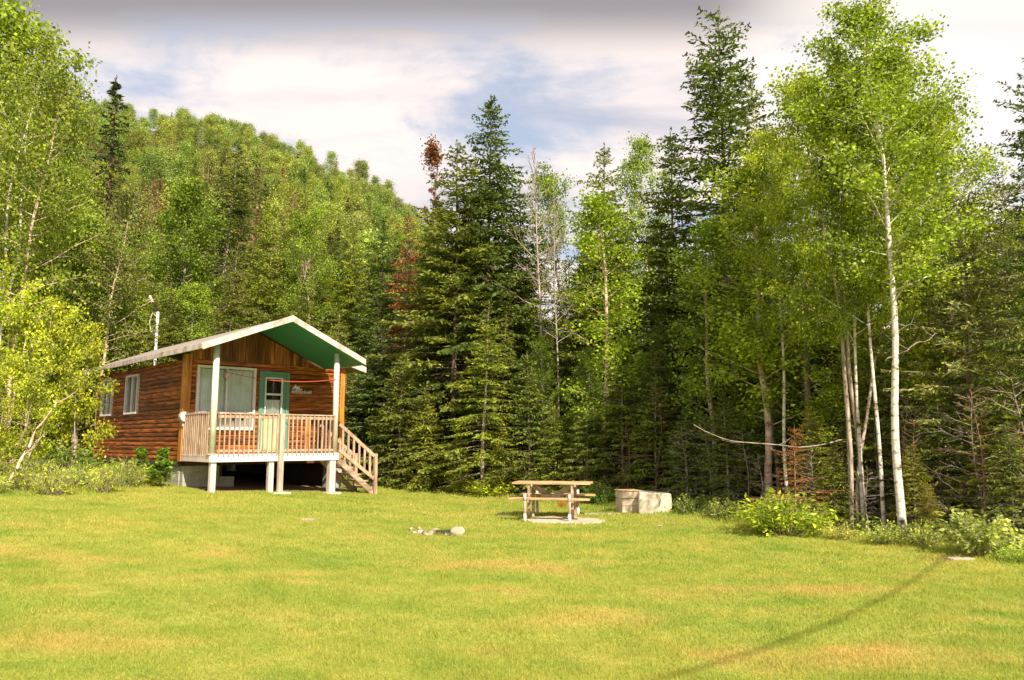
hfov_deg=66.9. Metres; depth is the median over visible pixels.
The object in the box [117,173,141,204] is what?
hill maple
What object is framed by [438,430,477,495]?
young spruce
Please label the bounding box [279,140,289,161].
hill aspen
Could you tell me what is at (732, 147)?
spruce tree
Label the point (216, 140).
hill aspen
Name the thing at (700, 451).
leafy sapling
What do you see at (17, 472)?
weed clump
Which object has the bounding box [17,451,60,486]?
weed clump
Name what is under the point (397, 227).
hill spruce
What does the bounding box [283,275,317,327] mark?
spruce tree
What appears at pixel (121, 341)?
spruce tree
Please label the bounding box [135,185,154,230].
bare hill conifer
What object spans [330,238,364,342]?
spruce tree
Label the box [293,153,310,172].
hill aspen
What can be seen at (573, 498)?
picnic table
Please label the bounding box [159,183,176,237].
hill maple
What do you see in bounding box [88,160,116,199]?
hill aspen
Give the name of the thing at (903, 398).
spruce tree
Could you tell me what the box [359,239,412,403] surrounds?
spruce tree
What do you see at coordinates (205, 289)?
spruce tree
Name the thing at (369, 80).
sky
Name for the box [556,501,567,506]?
leafy bush
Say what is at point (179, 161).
hill aspen
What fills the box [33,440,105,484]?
leafy bush
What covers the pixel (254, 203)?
hill spruce
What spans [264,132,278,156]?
hill aspen
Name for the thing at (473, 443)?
young spruce
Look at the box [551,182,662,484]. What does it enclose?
aspen tree
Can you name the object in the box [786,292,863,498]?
spruce tree
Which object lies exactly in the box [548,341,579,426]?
spruce tree
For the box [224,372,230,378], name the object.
hanging lantern
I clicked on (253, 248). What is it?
bare hill conifer
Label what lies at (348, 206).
hill spruce
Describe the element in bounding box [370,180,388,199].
hill aspen
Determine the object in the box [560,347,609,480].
aspen tree
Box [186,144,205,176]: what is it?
hill aspen
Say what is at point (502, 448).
young spruce
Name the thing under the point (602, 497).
leafy bush
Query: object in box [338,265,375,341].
spruce tree
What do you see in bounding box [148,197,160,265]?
bare hill conifer
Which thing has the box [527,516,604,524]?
concrete pad
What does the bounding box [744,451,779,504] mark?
dead sapling
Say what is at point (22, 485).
weed clump
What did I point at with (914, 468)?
dead sapling
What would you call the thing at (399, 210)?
hill aspen
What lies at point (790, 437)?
leafy sapling
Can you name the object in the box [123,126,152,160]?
hill aspen
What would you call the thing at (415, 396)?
young spruce
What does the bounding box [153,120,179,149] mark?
hill aspen
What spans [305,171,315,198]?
hill aspen
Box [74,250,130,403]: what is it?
maple tree
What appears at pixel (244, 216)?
hill spruce
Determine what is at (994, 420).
young spruce
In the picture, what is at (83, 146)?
hill aspen
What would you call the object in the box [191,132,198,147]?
hill spruce
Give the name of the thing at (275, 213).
hill aspen
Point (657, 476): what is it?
dead sapling
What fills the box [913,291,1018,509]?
spruce tree
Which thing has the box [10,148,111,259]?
maple tree
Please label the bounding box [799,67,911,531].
aspen tree
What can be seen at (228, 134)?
hill aspen
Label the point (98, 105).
hill aspen
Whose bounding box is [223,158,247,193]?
hill aspen
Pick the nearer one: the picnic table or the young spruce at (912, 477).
the young spruce at (912, 477)
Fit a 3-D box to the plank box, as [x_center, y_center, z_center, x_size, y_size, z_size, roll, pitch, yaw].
[2.613,3.627,17.447,0.470,0.500,0.480,2,-8,-12]
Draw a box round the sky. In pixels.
[0,0,1023,374]
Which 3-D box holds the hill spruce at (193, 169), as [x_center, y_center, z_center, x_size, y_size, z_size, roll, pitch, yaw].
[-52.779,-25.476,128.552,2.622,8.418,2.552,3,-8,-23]
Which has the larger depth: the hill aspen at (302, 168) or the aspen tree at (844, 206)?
the hill aspen at (302, 168)
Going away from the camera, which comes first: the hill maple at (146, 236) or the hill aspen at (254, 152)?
the hill maple at (146, 236)
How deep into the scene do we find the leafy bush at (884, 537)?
11.91 m
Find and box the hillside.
[0,126,927,476]
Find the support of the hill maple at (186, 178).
on the hillside
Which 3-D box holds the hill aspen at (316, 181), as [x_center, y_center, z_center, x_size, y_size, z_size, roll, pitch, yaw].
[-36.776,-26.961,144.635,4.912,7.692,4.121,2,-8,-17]
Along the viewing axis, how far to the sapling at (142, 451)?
19.35 m
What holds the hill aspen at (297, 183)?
on the hillside
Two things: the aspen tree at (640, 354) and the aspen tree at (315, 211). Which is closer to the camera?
the aspen tree at (640, 354)
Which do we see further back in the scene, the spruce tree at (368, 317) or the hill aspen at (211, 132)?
the hill aspen at (211, 132)
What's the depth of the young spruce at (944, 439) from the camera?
13.55 m
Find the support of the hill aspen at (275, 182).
on the hillside
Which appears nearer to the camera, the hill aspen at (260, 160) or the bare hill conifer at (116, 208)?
the bare hill conifer at (116, 208)
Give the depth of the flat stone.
10.39 m
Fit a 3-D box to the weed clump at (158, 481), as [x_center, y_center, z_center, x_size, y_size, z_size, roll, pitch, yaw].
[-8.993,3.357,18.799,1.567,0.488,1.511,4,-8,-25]
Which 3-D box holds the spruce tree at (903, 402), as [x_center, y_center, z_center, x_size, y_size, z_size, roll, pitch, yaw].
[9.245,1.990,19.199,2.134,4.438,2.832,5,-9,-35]
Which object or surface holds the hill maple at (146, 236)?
on the hillside
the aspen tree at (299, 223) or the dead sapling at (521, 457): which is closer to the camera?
the dead sapling at (521, 457)
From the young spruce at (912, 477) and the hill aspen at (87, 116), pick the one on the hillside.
the hill aspen at (87, 116)
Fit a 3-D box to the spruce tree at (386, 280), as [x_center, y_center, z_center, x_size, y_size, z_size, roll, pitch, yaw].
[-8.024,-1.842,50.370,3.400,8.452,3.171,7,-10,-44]
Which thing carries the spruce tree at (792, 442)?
on the lawn ground at (246, 481)
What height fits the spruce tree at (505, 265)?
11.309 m
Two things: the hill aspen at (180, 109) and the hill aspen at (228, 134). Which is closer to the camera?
the hill aspen at (228, 134)
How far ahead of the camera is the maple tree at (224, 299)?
45.34 m
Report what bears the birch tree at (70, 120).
on the lawn ground at (246, 481)
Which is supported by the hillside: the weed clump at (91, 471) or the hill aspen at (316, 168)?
the hill aspen at (316, 168)
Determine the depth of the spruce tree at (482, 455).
22.53 m
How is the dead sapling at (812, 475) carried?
on the lawn ground at (246, 481)
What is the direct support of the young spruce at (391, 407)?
on the lawn ground at (246, 481)
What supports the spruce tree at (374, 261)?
on the hillside
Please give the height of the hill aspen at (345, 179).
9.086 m
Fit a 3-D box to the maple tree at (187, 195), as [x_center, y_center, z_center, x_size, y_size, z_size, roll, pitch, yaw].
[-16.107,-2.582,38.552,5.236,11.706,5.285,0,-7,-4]
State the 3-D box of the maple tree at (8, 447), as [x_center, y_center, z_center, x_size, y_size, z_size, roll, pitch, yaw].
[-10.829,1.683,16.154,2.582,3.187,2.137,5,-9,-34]
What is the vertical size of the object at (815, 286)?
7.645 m
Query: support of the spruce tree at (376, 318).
on the hillside
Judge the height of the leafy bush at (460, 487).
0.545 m
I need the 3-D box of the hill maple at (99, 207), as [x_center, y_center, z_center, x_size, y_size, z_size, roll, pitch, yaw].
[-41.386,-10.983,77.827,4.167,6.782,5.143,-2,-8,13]
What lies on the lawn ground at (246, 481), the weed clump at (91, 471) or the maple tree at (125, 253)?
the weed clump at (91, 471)
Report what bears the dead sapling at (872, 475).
on the lawn ground at (246, 481)
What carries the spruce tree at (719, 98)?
on the lawn ground at (246, 481)
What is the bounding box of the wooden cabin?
[82,315,377,494]
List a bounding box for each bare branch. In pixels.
[695,425,852,454]
[875,311,915,343]
[882,327,936,361]
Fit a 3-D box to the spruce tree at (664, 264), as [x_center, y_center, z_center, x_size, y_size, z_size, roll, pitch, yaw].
[4.942,-0.889,24.216,5.106,11.821,6.777,2,-8,-12]
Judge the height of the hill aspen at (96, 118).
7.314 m
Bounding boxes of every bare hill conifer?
[96,128,108,154]
[111,190,121,224]
[131,221,150,292]
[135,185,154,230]
[148,174,159,209]
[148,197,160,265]
[149,177,158,225]
[229,215,245,270]
[236,229,260,301]
[244,198,273,260]
[251,164,263,200]
[279,163,286,195]
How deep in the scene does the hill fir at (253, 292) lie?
54.94 m
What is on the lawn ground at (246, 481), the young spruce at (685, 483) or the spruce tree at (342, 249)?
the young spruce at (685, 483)
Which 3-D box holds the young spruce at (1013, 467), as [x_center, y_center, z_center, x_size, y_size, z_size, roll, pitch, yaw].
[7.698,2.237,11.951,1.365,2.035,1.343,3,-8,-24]
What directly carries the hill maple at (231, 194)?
on the hillside
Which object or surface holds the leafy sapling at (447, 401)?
on the lawn ground at (246, 481)
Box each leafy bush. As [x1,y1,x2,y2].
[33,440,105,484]
[93,459,134,481]
[443,477,475,491]
[462,477,516,496]
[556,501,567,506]
[581,483,617,504]
[668,492,711,514]
[704,496,742,519]
[729,487,837,536]
[820,520,860,540]
[860,518,907,545]
[897,519,947,548]
[935,507,1023,556]
[992,542,1023,563]
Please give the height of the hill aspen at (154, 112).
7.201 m
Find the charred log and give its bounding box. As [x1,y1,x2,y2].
[436,529,450,532]
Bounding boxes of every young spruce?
[342,322,421,477]
[342,353,396,475]
[344,380,371,434]
[345,352,438,490]
[382,381,422,483]
[383,391,448,492]
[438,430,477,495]
[446,409,492,491]
[478,351,575,496]
[480,422,522,497]
[524,406,581,496]
[548,410,577,474]
[551,389,621,502]
[553,412,597,489]
[576,351,663,503]
[585,363,642,487]
[607,374,705,499]
[609,413,647,501]
[613,344,693,499]
[646,405,720,508]
[692,389,763,513]
[711,373,784,501]
[772,405,845,521]
[780,350,902,516]
[791,389,843,500]
[813,444,861,529]
[817,350,934,527]
[863,438,892,512]
[879,383,988,532]
[884,444,950,536]
[912,482,950,541]
[926,343,1023,535]
[975,419,1023,543]
[990,368,1023,530]
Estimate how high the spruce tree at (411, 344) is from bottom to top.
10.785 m
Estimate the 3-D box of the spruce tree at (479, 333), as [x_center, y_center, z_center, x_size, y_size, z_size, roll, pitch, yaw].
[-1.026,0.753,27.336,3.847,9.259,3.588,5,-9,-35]
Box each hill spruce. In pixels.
[89,125,96,151]
[98,137,107,156]
[110,172,125,219]
[147,222,156,281]
[150,212,163,260]
[157,185,167,221]
[165,225,189,287]
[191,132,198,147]
[191,164,197,179]
[210,224,231,273]
[217,150,227,187]
[231,198,249,255]
[242,167,253,201]
[245,199,252,243]
[248,198,259,231]
[250,179,264,226]
[251,165,258,191]
[313,224,329,277]
[329,220,342,264]
[332,227,344,272]
[340,197,351,248]
[366,207,373,227]
[392,224,401,244]
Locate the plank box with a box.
[614,489,640,512]
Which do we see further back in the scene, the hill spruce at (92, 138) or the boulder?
the hill spruce at (92, 138)
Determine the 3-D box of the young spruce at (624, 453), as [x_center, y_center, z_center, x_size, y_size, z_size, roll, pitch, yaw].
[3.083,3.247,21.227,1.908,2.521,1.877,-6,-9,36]
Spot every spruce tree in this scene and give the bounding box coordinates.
[56,75,145,428]
[79,279,152,429]
[108,281,133,372]
[111,255,148,353]
[130,286,159,365]
[134,291,188,366]
[135,284,166,367]
[164,143,273,327]
[187,256,219,340]
[205,244,255,336]
[210,261,236,328]
[228,200,289,331]
[237,266,260,329]
[243,232,319,323]
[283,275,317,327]
[300,246,343,340]
[302,232,352,345]
[324,224,375,433]
[327,306,359,443]
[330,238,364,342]
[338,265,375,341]
[340,212,418,453]
[340,335,365,453]
[342,253,387,388]
[343,333,394,474]
[345,280,377,398]
[346,139,577,491]
[351,94,602,493]
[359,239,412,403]
[364,196,508,488]
[366,250,380,280]
[373,254,391,311]
[375,252,394,319]
[390,245,451,409]
[391,237,419,357]
[428,299,533,492]
[432,207,548,467]
[433,189,592,488]
[444,255,515,472]
[465,313,527,480]
[497,294,535,478]
[499,222,559,366]
[532,246,629,461]
[538,142,650,477]
[547,284,586,464]
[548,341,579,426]
[552,284,584,422]
[566,245,656,472]
[570,234,656,457]
[604,5,823,484]
[607,127,783,493]
[607,317,706,491]
[621,231,716,488]
[670,198,844,493]
[677,333,734,494]
[685,277,775,486]
[701,74,839,488]
[701,233,766,456]
[747,309,817,494]
[758,273,844,484]
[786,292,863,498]
[842,342,935,493]
[855,172,1023,513]
[858,302,936,484]
[863,361,917,502]
[900,290,974,494]
[909,173,1023,463]
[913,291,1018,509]
[920,220,1022,501]
[928,321,1016,502]
[959,58,1023,497]
[987,215,1023,499]
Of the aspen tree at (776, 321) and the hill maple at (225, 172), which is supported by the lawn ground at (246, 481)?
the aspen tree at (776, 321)
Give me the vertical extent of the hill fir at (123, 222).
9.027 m
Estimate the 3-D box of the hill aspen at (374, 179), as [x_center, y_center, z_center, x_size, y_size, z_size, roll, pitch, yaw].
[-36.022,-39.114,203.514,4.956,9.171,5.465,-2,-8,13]
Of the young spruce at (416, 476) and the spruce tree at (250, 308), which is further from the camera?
the spruce tree at (250, 308)
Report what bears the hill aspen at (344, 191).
on the hillside
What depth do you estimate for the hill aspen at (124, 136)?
169.74 m
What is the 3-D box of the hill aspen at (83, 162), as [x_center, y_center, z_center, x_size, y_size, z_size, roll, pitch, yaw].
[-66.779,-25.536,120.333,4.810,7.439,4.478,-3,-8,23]
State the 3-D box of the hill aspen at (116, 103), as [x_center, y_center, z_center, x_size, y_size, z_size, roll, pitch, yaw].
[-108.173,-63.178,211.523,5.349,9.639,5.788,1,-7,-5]
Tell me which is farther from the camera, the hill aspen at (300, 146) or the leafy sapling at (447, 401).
the hill aspen at (300, 146)
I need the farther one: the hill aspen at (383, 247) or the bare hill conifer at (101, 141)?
the bare hill conifer at (101, 141)
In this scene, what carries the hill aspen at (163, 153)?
on the hillside
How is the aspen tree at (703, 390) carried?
on the lawn ground at (246, 481)
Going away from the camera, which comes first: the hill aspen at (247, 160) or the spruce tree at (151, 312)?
the spruce tree at (151, 312)
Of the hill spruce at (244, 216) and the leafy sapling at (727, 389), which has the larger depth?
the hill spruce at (244, 216)
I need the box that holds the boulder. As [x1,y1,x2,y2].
[450,527,464,535]
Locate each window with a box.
[100,378,114,416]
[123,374,139,414]
[195,364,256,429]
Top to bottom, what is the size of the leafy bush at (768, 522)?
0.844 m
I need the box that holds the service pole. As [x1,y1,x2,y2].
[148,295,159,364]
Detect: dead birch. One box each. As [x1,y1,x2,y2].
[480,148,577,480]
[528,196,578,456]
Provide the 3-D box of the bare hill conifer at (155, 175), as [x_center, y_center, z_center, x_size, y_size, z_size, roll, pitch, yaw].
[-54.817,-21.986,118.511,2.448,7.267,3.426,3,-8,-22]
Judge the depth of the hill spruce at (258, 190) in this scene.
124.00 m
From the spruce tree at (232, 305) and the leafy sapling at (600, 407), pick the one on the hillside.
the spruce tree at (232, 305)
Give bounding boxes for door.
[256,371,289,452]
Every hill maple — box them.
[74,166,93,185]
[91,167,124,214]
[95,201,114,232]
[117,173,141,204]
[120,145,147,187]
[120,223,175,309]
[157,171,211,247]
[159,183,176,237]
[171,194,237,277]
[172,148,209,180]
[214,165,230,198]
[222,185,249,219]
[225,195,253,226]
[262,179,313,234]
[275,185,313,242]
[301,193,345,260]
[323,180,349,213]
[376,227,393,253]
[395,216,409,231]
[400,228,421,254]
[407,232,425,269]
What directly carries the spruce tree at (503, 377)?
on the lawn ground at (246, 481)
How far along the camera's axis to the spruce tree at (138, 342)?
32.70 m
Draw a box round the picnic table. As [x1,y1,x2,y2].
[508,481,595,521]
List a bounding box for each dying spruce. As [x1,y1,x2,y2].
[257,189,309,300]
[357,213,445,452]
[384,134,444,419]
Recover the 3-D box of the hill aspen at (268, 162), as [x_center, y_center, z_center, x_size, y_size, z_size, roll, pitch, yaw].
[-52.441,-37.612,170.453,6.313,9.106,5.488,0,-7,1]
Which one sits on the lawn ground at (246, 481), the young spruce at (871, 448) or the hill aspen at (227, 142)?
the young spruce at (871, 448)
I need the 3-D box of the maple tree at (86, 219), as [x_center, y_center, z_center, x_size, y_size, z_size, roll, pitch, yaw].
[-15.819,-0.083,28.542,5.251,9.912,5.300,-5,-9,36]
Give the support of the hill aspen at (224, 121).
on the hillside
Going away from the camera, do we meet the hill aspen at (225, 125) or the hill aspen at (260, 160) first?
the hill aspen at (260, 160)
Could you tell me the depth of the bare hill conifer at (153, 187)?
108.93 m
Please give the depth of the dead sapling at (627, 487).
19.38 m
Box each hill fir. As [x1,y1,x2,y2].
[119,205,145,308]
[166,159,174,188]
[215,163,226,200]
[227,233,242,289]
[242,272,260,325]
[255,184,268,230]
[300,169,308,191]
[326,182,332,200]
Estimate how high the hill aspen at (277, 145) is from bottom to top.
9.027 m
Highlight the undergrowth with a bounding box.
[0,449,1023,553]
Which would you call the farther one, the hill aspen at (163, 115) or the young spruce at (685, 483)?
the hill aspen at (163, 115)
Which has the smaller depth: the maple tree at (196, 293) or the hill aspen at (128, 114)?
the maple tree at (196, 293)
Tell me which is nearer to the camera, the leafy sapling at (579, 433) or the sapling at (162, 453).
the sapling at (162, 453)
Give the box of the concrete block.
[638,490,671,513]
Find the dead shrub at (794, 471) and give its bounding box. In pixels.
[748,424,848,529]
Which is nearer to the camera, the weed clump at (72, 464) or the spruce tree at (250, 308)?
the weed clump at (72, 464)
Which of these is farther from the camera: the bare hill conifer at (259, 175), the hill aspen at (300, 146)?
the hill aspen at (300, 146)
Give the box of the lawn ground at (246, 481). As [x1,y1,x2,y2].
[0,471,1023,679]
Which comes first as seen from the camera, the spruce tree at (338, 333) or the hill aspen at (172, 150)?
the spruce tree at (338, 333)
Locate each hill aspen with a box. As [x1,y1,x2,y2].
[65,115,90,148]
[70,141,94,161]
[72,152,95,178]
[82,107,92,123]
[82,148,99,182]
[83,122,96,148]
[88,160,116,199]
[90,102,101,118]
[90,115,100,138]
[90,115,117,149]
[94,98,117,122]
[105,134,127,167]
[108,92,123,116]
[115,116,141,129]
[115,163,146,203]
[116,119,142,146]
[117,102,138,119]
[117,124,134,154]
[120,109,137,119]
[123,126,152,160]
[130,147,173,204]
[137,116,146,125]
[139,125,150,151]
[140,144,155,180]
[142,119,153,144]
[145,145,176,188]
[147,107,158,130]
[150,115,168,146]
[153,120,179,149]
[154,111,173,131]
[157,142,182,187]
[162,152,192,194]
[167,115,177,144]
[172,106,191,123]
[172,119,187,148]
[174,108,188,126]
[175,139,192,174]
[176,113,200,135]
[180,118,202,146]
[181,127,199,149]
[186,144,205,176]
[196,118,205,143]
[197,147,220,185]
[198,186,227,241]
[199,113,217,146]
[200,126,221,151]
[202,111,221,139]
[208,134,222,164]
[212,123,230,155]
[219,117,234,140]
[220,138,234,160]
[221,123,238,150]
[222,129,235,152]
[222,150,257,194]
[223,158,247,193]
[224,118,238,146]
[232,120,241,148]
[235,123,248,144]
[235,144,247,159]
[236,121,256,143]
[236,127,255,156]
[237,126,257,150]
[244,144,264,188]
[246,141,269,172]
[248,135,259,150]
[252,196,286,263]
[253,149,264,178]
[257,130,268,153]
[258,148,285,183]
[259,172,281,204]
[262,147,288,185]
[263,175,286,209]
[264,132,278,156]
[271,139,285,154]
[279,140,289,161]
[279,150,294,185]
[279,156,307,191]
[285,143,295,163]
[286,178,306,210]
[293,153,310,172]
[294,139,307,159]
[294,165,312,194]
[297,145,315,162]
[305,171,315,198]
[305,175,324,209]
[307,156,318,173]
[307,162,327,186]
[310,185,335,229]
[319,169,335,193]
[322,149,339,174]
[322,180,341,212]
[327,210,352,262]
[329,167,340,181]
[334,209,378,262]
[335,173,346,191]
[340,185,351,214]
[341,195,375,227]
[342,174,350,185]
[343,194,368,236]
[345,168,356,186]
[345,191,365,211]
[345,226,389,297]
[347,179,367,197]
[352,158,370,182]
[352,211,369,246]
[355,161,371,182]
[359,180,370,196]
[364,190,377,217]
[365,184,375,195]
[369,202,385,231]
[370,175,381,187]
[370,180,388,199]
[371,232,394,258]
[376,185,397,213]
[379,202,401,241]
[381,222,403,249]
[382,179,397,206]
[384,214,400,242]
[393,195,407,208]
[394,205,409,230]
[407,202,420,216]
[409,216,423,246]
[412,212,425,229]
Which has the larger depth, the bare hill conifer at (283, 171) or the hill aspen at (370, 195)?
the hill aspen at (370, 195)
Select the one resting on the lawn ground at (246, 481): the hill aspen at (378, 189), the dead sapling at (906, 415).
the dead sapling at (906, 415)
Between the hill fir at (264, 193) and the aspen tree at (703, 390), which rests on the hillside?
the hill fir at (264, 193)
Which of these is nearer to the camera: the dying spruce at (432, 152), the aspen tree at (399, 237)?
the dying spruce at (432, 152)
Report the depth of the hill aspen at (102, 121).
171.99 m
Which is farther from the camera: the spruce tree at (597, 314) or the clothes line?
the spruce tree at (597, 314)
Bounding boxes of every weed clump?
[0,462,35,488]
[0,467,49,491]
[0,473,14,493]
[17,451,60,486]
[26,463,83,495]
[46,457,82,484]
[58,462,105,489]
[68,461,109,485]
[78,464,128,492]
[93,455,151,487]
[121,471,174,486]
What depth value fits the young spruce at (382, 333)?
27.14 m
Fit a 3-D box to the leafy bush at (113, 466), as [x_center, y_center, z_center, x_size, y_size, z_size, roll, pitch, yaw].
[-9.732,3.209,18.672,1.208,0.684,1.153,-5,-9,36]
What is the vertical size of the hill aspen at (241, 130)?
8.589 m
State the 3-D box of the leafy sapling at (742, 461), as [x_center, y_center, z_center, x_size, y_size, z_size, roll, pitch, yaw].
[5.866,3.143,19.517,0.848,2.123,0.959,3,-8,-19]
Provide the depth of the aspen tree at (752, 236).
25.54 m
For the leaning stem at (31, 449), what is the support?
on the lawn ground at (246, 481)
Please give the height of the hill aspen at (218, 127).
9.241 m
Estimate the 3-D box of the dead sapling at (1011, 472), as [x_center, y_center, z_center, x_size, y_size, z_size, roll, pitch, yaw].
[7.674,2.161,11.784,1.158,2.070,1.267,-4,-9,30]
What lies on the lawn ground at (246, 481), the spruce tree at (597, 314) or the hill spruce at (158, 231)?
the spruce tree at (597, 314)
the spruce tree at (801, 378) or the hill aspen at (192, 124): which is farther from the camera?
the hill aspen at (192, 124)
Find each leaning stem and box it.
[6,392,74,480]
[22,424,43,472]
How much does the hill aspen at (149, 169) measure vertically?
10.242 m
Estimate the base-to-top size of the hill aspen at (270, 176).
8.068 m
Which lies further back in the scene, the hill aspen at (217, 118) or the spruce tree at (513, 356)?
the hill aspen at (217, 118)
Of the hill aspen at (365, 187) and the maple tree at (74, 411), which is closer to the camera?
the maple tree at (74, 411)
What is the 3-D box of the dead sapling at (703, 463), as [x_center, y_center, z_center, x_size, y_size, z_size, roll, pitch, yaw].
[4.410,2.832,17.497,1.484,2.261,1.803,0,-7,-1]
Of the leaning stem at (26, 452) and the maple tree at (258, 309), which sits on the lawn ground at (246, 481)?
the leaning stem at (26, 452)
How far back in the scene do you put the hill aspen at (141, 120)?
205.11 m
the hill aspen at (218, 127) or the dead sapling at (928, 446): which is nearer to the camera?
the dead sapling at (928, 446)
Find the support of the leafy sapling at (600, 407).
on the lawn ground at (246, 481)
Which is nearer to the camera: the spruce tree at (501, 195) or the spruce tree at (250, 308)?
the spruce tree at (501, 195)
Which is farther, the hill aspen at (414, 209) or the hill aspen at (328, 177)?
the hill aspen at (414, 209)
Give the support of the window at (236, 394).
in the wooden cabin
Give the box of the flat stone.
[947,557,974,560]
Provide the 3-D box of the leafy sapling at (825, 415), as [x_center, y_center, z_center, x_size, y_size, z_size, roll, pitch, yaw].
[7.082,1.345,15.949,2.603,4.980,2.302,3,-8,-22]
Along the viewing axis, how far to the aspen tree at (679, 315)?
29.24 m
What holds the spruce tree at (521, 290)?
on the lawn ground at (246, 481)
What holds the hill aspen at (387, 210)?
on the hillside
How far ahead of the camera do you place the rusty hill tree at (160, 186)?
121.25 m
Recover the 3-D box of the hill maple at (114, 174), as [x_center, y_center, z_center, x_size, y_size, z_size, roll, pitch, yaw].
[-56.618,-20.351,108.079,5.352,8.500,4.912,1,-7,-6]
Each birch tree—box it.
[0,0,102,389]
[0,17,115,342]
[0,52,115,469]
[43,176,163,456]
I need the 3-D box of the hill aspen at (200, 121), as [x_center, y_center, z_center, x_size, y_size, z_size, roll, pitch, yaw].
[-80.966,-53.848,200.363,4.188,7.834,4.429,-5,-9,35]
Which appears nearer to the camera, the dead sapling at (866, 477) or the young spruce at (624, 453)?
the dead sapling at (866, 477)
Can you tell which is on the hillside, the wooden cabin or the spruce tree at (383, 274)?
the spruce tree at (383, 274)
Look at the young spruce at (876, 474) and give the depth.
16.51 m
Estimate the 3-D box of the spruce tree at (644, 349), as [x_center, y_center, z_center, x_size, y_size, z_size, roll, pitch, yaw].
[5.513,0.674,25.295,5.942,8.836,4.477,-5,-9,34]
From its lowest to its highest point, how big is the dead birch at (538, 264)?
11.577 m
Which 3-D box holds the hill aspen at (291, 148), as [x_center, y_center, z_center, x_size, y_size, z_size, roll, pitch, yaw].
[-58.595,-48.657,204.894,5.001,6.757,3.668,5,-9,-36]
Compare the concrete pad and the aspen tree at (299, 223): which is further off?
the aspen tree at (299, 223)
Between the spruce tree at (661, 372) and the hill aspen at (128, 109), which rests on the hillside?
the hill aspen at (128, 109)
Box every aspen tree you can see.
[1,273,45,433]
[253,272,299,319]
[262,204,336,323]
[264,204,363,354]
[371,232,419,339]
[444,238,507,388]
[511,159,603,431]
[520,334,569,473]
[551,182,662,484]
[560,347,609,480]
[595,131,710,372]
[623,348,657,453]
[630,251,698,404]
[631,245,663,329]
[657,209,771,504]
[681,141,844,500]
[686,60,906,490]
[712,233,839,485]
[732,124,825,498]
[748,54,960,529]
[768,0,1010,537]
[779,96,924,530]
[789,42,1006,453]
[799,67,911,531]
[826,95,1023,513]
[856,91,1023,492]
[874,241,1007,523]
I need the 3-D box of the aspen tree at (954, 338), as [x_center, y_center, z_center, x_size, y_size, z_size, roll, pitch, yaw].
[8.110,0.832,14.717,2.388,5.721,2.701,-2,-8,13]
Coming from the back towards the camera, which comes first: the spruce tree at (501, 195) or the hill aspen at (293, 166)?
the hill aspen at (293, 166)
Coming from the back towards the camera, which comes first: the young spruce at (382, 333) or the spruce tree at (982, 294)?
the young spruce at (382, 333)
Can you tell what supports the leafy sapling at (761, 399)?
on the lawn ground at (246, 481)
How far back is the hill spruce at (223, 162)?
151.60 m
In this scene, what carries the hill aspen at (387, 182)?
on the hillside
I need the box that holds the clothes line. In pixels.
[231,373,336,381]
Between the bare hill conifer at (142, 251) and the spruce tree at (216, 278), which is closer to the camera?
the spruce tree at (216, 278)
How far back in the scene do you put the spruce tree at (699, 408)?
20.66 m
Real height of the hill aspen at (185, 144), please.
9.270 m
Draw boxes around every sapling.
[128,446,149,475]
[144,464,157,485]
[145,447,176,487]
[361,410,395,475]
[439,394,463,460]
[454,384,494,460]
[511,422,532,492]
[514,395,539,480]
[562,400,610,476]
[584,390,618,465]
[596,419,645,489]
[614,384,694,491]
[661,427,706,504]
[677,372,716,493]
[682,419,750,507]
[691,333,768,481]
[691,424,710,504]
[722,427,774,513]
[727,341,798,459]
[731,331,814,500]
[732,427,759,491]
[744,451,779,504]
[762,384,807,479]
[789,294,918,511]
[793,450,843,521]
[818,422,884,516]
[819,350,912,517]
[825,420,870,510]
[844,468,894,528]
[854,390,965,523]
[866,373,987,518]
[880,415,962,522]
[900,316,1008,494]
[903,342,1022,520]
[925,385,1017,522]
[925,386,1023,527]
[935,371,1023,528]
[954,324,1019,504]
[975,416,1023,529]
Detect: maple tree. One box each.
[0,201,159,461]
[0,255,93,472]
[0,296,120,465]
[0,347,61,475]
[5,188,129,451]
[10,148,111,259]
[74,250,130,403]
[111,238,135,287]
[129,175,247,358]
[159,278,232,360]
[210,283,246,335]
[251,287,270,325]
[435,228,498,272]
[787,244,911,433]
[891,278,969,446]
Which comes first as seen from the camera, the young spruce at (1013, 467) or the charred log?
the young spruce at (1013, 467)
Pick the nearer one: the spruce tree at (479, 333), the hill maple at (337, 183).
the spruce tree at (479, 333)
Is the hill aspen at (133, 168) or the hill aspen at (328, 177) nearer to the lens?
the hill aspen at (133, 168)
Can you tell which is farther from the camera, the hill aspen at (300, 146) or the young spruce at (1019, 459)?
the hill aspen at (300, 146)
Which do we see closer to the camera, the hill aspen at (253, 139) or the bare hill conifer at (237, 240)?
the bare hill conifer at (237, 240)
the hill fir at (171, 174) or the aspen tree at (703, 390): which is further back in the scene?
the hill fir at (171, 174)
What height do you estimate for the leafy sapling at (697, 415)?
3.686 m
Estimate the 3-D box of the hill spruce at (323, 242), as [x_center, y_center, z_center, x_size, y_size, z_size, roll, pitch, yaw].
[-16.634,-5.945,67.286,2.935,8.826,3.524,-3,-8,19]
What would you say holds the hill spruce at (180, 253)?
on the hillside
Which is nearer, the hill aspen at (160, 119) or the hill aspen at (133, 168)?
the hill aspen at (133, 168)
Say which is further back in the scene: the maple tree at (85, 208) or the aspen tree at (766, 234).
the maple tree at (85, 208)
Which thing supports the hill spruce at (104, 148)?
on the hillside

